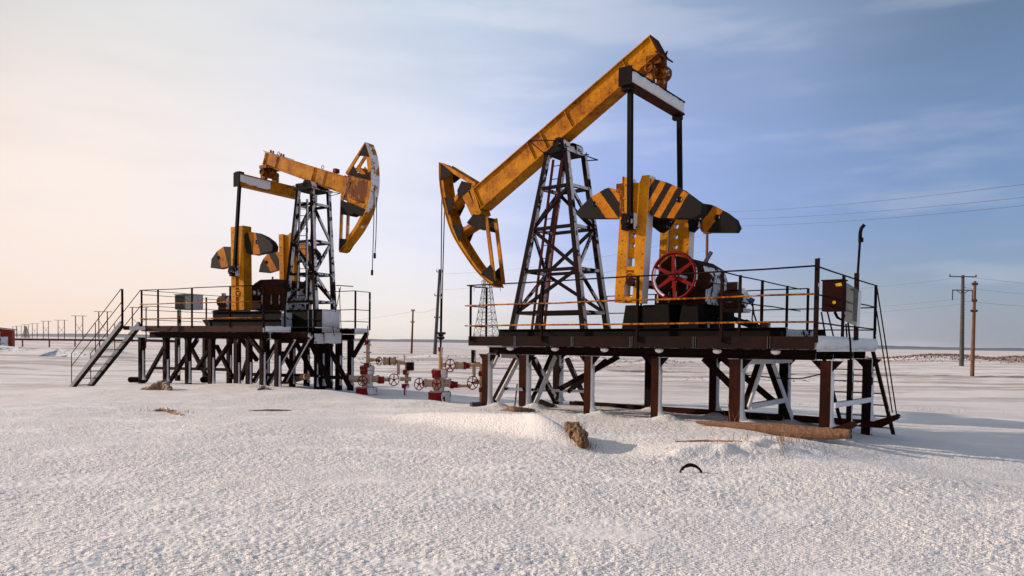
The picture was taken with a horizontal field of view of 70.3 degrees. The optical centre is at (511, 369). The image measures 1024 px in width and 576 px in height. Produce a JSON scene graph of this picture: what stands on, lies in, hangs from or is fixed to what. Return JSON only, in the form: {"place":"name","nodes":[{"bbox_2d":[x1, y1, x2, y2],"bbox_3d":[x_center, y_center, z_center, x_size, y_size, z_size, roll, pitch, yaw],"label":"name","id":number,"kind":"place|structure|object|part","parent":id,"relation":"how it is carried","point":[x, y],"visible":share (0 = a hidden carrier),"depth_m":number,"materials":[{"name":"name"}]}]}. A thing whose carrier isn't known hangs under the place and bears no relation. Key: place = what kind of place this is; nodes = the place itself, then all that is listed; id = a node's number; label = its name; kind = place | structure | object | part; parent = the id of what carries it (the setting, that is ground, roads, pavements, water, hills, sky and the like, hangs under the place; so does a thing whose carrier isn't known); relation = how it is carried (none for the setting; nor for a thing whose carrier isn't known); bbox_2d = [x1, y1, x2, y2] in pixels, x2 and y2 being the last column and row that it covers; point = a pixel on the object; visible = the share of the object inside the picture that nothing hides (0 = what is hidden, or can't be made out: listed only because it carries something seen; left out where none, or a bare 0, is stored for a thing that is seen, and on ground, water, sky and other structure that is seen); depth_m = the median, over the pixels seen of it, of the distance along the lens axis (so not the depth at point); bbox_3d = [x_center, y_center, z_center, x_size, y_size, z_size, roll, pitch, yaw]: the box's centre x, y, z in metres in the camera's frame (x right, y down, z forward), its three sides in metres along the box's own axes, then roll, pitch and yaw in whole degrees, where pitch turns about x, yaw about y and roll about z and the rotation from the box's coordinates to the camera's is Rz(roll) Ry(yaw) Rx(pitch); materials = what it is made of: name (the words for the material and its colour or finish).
{"place":"outdoors","nodes":[
{"label":"outdoors","id":0,"kind":"place"},
{"bbox_2d":[0,336,1023,575],"bbox_3d":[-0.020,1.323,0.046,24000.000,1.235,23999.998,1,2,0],"label":"snow ground","id":1,"kind":"structure","parent":0,"point":[219,479],"depth_m":7.92,"materials":[{"name":"white snow"}]},
{"bbox_2d":[0,328,16,346],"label":"shed","id":2,"kind":"structure","parent":1,"relation":"on","point":[7,337],"depth_m":94.68,"materials":[{"name":"red metal"}]},
{"bbox_2d":[1,337,7,345],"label":"door","id":3,"kind":"structure","parent":2,"relation":"in","point":[4,340],"depth_m":94.53,"materials":[{"name":"grey metal"}]},
{"bbox_2d":[0,345,28,350],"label":"snow bank","id":4,"kind":"structure","parent":1,"relation":"on","point":[6,348],"depth_m":72.43,"materials":[{"name":"white snow"}]},
{"bbox_2d":[22,326,29,337],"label":"lattice pylon","id":5,"kind":"object","parent":1,"relation":"on","point":[25,331],"visible":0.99,"depth_m":419.15,"materials":[{"name":"metal"}]},
{"bbox_2d":[30,323,39,337],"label":"power pole","id":6,"kind":"object","parent":1,"relation":"on","point":[33,329],"visible":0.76,"depth_m":596.96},
{"bbox_2d":[43,321,48,338],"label":"power pole","id":7,"kind":"object","parent":1,"relation":"on","point":[46,329],"visible":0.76,"depth_m":505.52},
{"bbox_2d":[58,320,64,338],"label":"power pole","id":8,"kind":"object","parent":1,"relation":"on","point":[62,331],"visible":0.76,"depth_m":470.35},
{"bbox_2d":[40,349,92,357],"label":"snow bank","id":9,"kind":"structure","parent":1,"relation":"on","point":[62,352],"depth_m":62.66,"materials":[{"name":"white snow"}]},
{"bbox_2d":[75,316,82,338],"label":"power pole","id":10,"kind":"object","parent":1,"relation":"on","point":[78,327],"visible":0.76,"depth_m":374.79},
{"bbox_2d":[15,338,145,347],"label":"pipeline","id":11,"kind":"object","parent":1,"relation":"on","point":[29,339],"visible":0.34,"depth_m":114.78,"materials":[{"name":"brown metal"}]},
{"bbox_2d":[94,311,107,338],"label":"power pole","id":12,"kind":"object","parent":1,"relation":"on","point":[101,324],"visible":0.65,"depth_m":311.34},
{"bbox_2d":[128,377,137,382],"bbox_3d":[-12.997,0.361,25.075,0.196,0.231,0.762,1,2,-6],"label":"pipe stub","id":13,"kind":"object","parent":1,"relation":"on","point":[132,379],"visible":0.8,"depth_m":24.72,"materials":[{"name":"metal"}]},
{"bbox_2d":[129,307,148,342],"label":"power pole","id":14,"kind":"object","parent":1,"relation":"on","point":[145,317],"visible":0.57,"depth_m":263.56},
{"bbox_2d":[140,379,172,390],"bbox_3d":[-9.251,0.469,19.215,0.949,0.409,0.562,1,2,13],"label":"boulder","id":15,"kind":"object","parent":1,"relation":"on","point":[163,384],"visible":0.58,"depth_m":19.07,"materials":[{"name":"stone"}]},
{"bbox_2d":[152,407,185,416],"bbox_3d":[-6.386,0.820,13.707,1.335,0.185,0.289,3,3,39],"label":"clod","id":16,"kind":"object","parent":1,"relation":"on","point":[170,411],"visible":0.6,"depth_m":13.86,"materials":[{"name":"soil"}]},
{"bbox_2d":[200,377,207,382],"bbox_3d":[-9.706,0.332,23.067,0.197,0.236,0.817,0,2,-11],"label":"pipe stub","id":17,"kind":"object","parent":1,"relation":"on","point":[203,379],"visible":0.72,"depth_m":22.68,"materials":[{"name":"metal"}]},
{"bbox_2d":[69,284,370,390],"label":"steel platform","id":18,"kind":"structure","parent":1,"relation":"on","point":[325,358],"depth_m":21.63,"materials":[{"name":"black paint"}]},
{"bbox_2d":[174,294,202,325],"bbox_3d":[-10.682,-1.928,23.983,0.978,1.078,0.510,2,2,31],"label":"control cabinet","id":19,"kind":"object","parent":18,"relation":"attached to","point":[185,298],"visible":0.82,"depth_m":23.78,"materials":[{"name":"grey metal"}]},
{"bbox_3d":[-10.900,-2.195,23.834,0.492,0.430,0.010,2,2,31],"label":"cabinet door","id":20,"kind":"part","parent":19,"relation":"part of","materials":[{"name":"black paint"}]},
{"bbox_2d":[203,142,379,343],"bbox_3d":[-6.789,-3.836,22.345,6.605,6.055,2.787,2,2,31],"label":"pumpjack","id":21,"kind":"object","parent":18,"relation":"on","point":[357,187],"visible":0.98,"depth_m":21.95,"materials":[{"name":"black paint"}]},
{"bbox_2d":[257,385,271,389],"bbox_3d":[-6.519,0.483,19.113,0.399,0.200,0.421,0,2,-22],"label":"clod","id":22,"kind":"object","parent":1,"relation":"on","point":[264,387],"visible":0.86,"depth_m":19.06,"materials":[{"name":"soil"}]},
{"bbox_2d":[248,409,289,410],"bbox_3d":[-4.840,0.820,14.581,0.839,0.044,0.120,0,2,-20],"label":"plank","id":23,"kind":"object","parent":1,"relation":"on","point":[269,410],"visible":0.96,"depth_m":14.53,"materials":[{"name":"brown wood"}]},
{"bbox_2d":[282,374,309,383],"bbox_3d":[-6.622,0.311,21.915,0.560,0.640,6.042,0,2,-20],"label":"log","id":24,"kind":"object","parent":1,"relation":"on","point":[302,377],"visible":0.45,"depth_m":20.14,"materials":[{"name":"brown wood"}]},
{"bbox_2d":[343,326,413,394],"bbox_3d":[-3.821,-0.209,20.826,1.973,2.063,0.771,1,2,0],"label":"wellhead","id":25,"kind":"object","parent":1,"relation":"on","point":[366,378],"visible":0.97,"depth_m":20.82,"materials":[{"name":"red paint"}]},
{"bbox_2d":[410,309,414,353],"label":"utility pole","id":26,"kind":"object","parent":1,"relation":"on","point":[412,322],"visible":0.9,"depth_m":104.78,"materials":[{"name":"brown wood"}]},
{"bbox_2d":[433,269,441,353],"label":"utility pole","id":27,"kind":"object","parent":1,"relation":"on","point":[436,316],"visible":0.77,"depth_m":99.65,"materials":[{"name":"concrete"}]},
{"bbox_2d":[414,334,481,401],"bbox_3d":[-1.629,0.040,19.193,1.840,1.910,0.842,1,2,0],"label":"wellhead","id":28,"kind":"object","parent":1,"relation":"on","point":[438,382],"visible":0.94,"depth_m":19.23,"materials":[{"name":"red paint"}]},
{"bbox_2d":[470,402,482,406],"bbox_3d":[-0.771,0.776,15.941,0.299,0.126,0.120,0,2,-33],"label":"pipe stub","id":29,"kind":"object","parent":1,"relation":"on","point":[473,404],"visible":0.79,"depth_m":15.88,"materials":[{"name":"metal"}]},
{"bbox_2d":[473,279,500,335],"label":"lattice pylon","id":30,"kind":"object","parent":1,"relation":"on","point":[490,302],"visible":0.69,"depth_m":229.12,"materials":[{"name":"metal"}]},
{"bbox_2d":[500,406,534,411],"bbox_3d":[0.106,0.802,14.601,0.739,0.211,0.320,1,2,0],"label":"clod","id":31,"kind":"object","parent":1,"relation":"on","point":[517,409],"visible":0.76,"depth_m":14.55,"materials":[{"name":"soil"}]},
{"bbox_2d":[538,399,557,407],"bbox_3d":[0.826,0.897,17.073,0.503,0.373,0.258,2,3,38],"label":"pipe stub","id":32,"kind":"object","parent":1,"relation":"on","point":[546,403],"visible":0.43,"depth_m":16.98,"materials":[{"name":"brown metal"}]},
{"bbox_2d":[121,361,979,453],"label":"dry grass","id":33,"kind":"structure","parent":1,"relation":"on","point":[747,437],"depth_m":10.15,"materials":[{"name":"plant"}]},
{"bbox_2d":[563,421,588,448],"bbox_3d":[0.928,0.932,10.564,0.286,0.348,0.958,0,2,-12],"label":"boulder","id":34,"kind":"object","parent":1,"relation":"on","point":[576,432],"visible":0.92,"depth_m":10.40,"materials":[{"name":"brown stone"}]},
{"bbox_2d":[310,353,1023,381],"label":"heath","id":35,"kind":"object","parent":1,"relation":"on","point":[967,355],"visible":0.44,"depth_m":98.02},
{"bbox_2d":[465,258,901,438],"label":"steel platform","id":36,"kind":"structure","parent":1,"relation":"on","point":[738,354],"depth_m":14.01,"materials":[{"name":"black paint"}]},
{"bbox_2d":[436,35,824,346],"bbox_3d":[1.771,-3.680,16.465,9.584,6.848,2.543,2,2,38],"label":"pumpjack","id":37,"kind":"object","parent":36,"relation":"on","point":[643,206],"visible":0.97,"depth_m":15.88,"materials":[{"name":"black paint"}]},
{"bbox_2d":[821,279,861,367],"bbox_3d":[5.678,-0.782,12.570,0.577,1.504,0.758,2,2,38],"label":"control cabinet","id":38,"kind":"object","parent":36,"relation":"attached to","point":[847,301],"visible":0.9,"depth_m":12.47,"materials":[{"name":"brown metal"}]},
{"bbox_2d":[853,224,865,339],"bbox_3d":[6.283,-1.575,13.143,0.168,2.101,0.090,2,2,38],"label":"lamp pole","id":39,"kind":"object","parent":36,"relation":"attached to","point":[856,286],"visible":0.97,"depth_m":13.13,"materials":[{"name":"metal"}]},
{"bbox_2d":[679,463,702,472],"bbox_3d":[2.055,1.158,8.343,0.272,0.156,0.070,1,2,0],"label":"tyre scrap","id":40,"kind":"object","parent":1,"relation":"on","point":[689,465],"visible":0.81,"depth_m":8.33,"materials":[{"name":"black rubber"}]},
{"bbox_2d":[703,232,710,262],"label":"utility pole","id":41,"kind":"object","parent":1,"relation":"on","point":[706,253],"visible":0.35,"depth_m":94.33,"materials":[{"name":"brown wood"}]},
{"bbox_2d":[734,184,1023,211],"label":"power line","id":42,"kind":"object","parent":41,"relation":"attached to","point":[893,199],"visible":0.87,"depth_m":59.00,"materials":[{"name":"black metal"}]},
{"bbox_2d":[754,197,1023,218],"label":"power line","id":43,"kind":"object","parent":41,"relation":"attached to","point":[898,209],"visible":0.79,"depth_m":59.21,"materials":[{"name":"black metal"}]},
{"bbox_2d":[757,205,1023,225],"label":"power line","id":44,"kind":"object","parent":41,"relation":"attached to","point":[896,217],"visible":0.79,"depth_m":58.56,"materials":[{"name":"black metal"}]},
{"bbox_2d":[675,440,741,441],"bbox_3d":[2.792,1.003,10.173,0.252,0.137,1.050,-1,3,-43],"label":"plank","id":45,"kind":"object","parent":1,"relation":"on","point":[708,441],"visible":0.83,"depth_m":10.30,"materials":[{"name":"brown wood"}]},
{"bbox_2d":[696,421,850,439],"bbox_3d":[4.161,0.971,11.787,2.477,0.216,0.214,2,3,38],"label":"timber pole","id":46,"kind":"object","parent":1,"relation":"on","point":[814,432],"visible":0.92,"depth_m":11.49,"materials":[{"name":"brown wood"}]},
{"bbox_2d":[949,274,976,365],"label":"utility pole","id":47,"kind":"object","parent":1,"relation":"on","point":[961,343],"visible":0.94,"depth_m":79.69,"materials":[{"name":"concrete"}]},
{"bbox_2d":[970,281,977,375],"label":"utility pole","id":48,"kind":"object","parent":1,"relation":"on","point":[972,358],"visible":0.92,"depth_m":47.85,"materials":[{"name":"brown wood"}]},
{"bbox_2d":[0,0,1023,347],"label":"sky","id":49,"kind":"structure","parent":0,"point":[126,126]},
{"bbox_2d":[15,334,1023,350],"bbox_3d":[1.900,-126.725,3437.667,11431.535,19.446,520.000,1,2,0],"label":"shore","id":50,"kind":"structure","parent":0,"point":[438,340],"depth_m":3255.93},
{"bbox_2d":[47,334,1023,349],"bbox_3d":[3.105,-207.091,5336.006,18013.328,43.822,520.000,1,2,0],"label":"hills","id":51,"kind":"structure","parent":0,"point":[878,345],"depth_m":5170.15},
{"bbox_2d":[446,367,1023,376],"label":"track","id":52,"kind":"structure","parent":0,"point":[768,373],"depth_m":47.23,"materials":[{"name":"red metal"}]}
]}

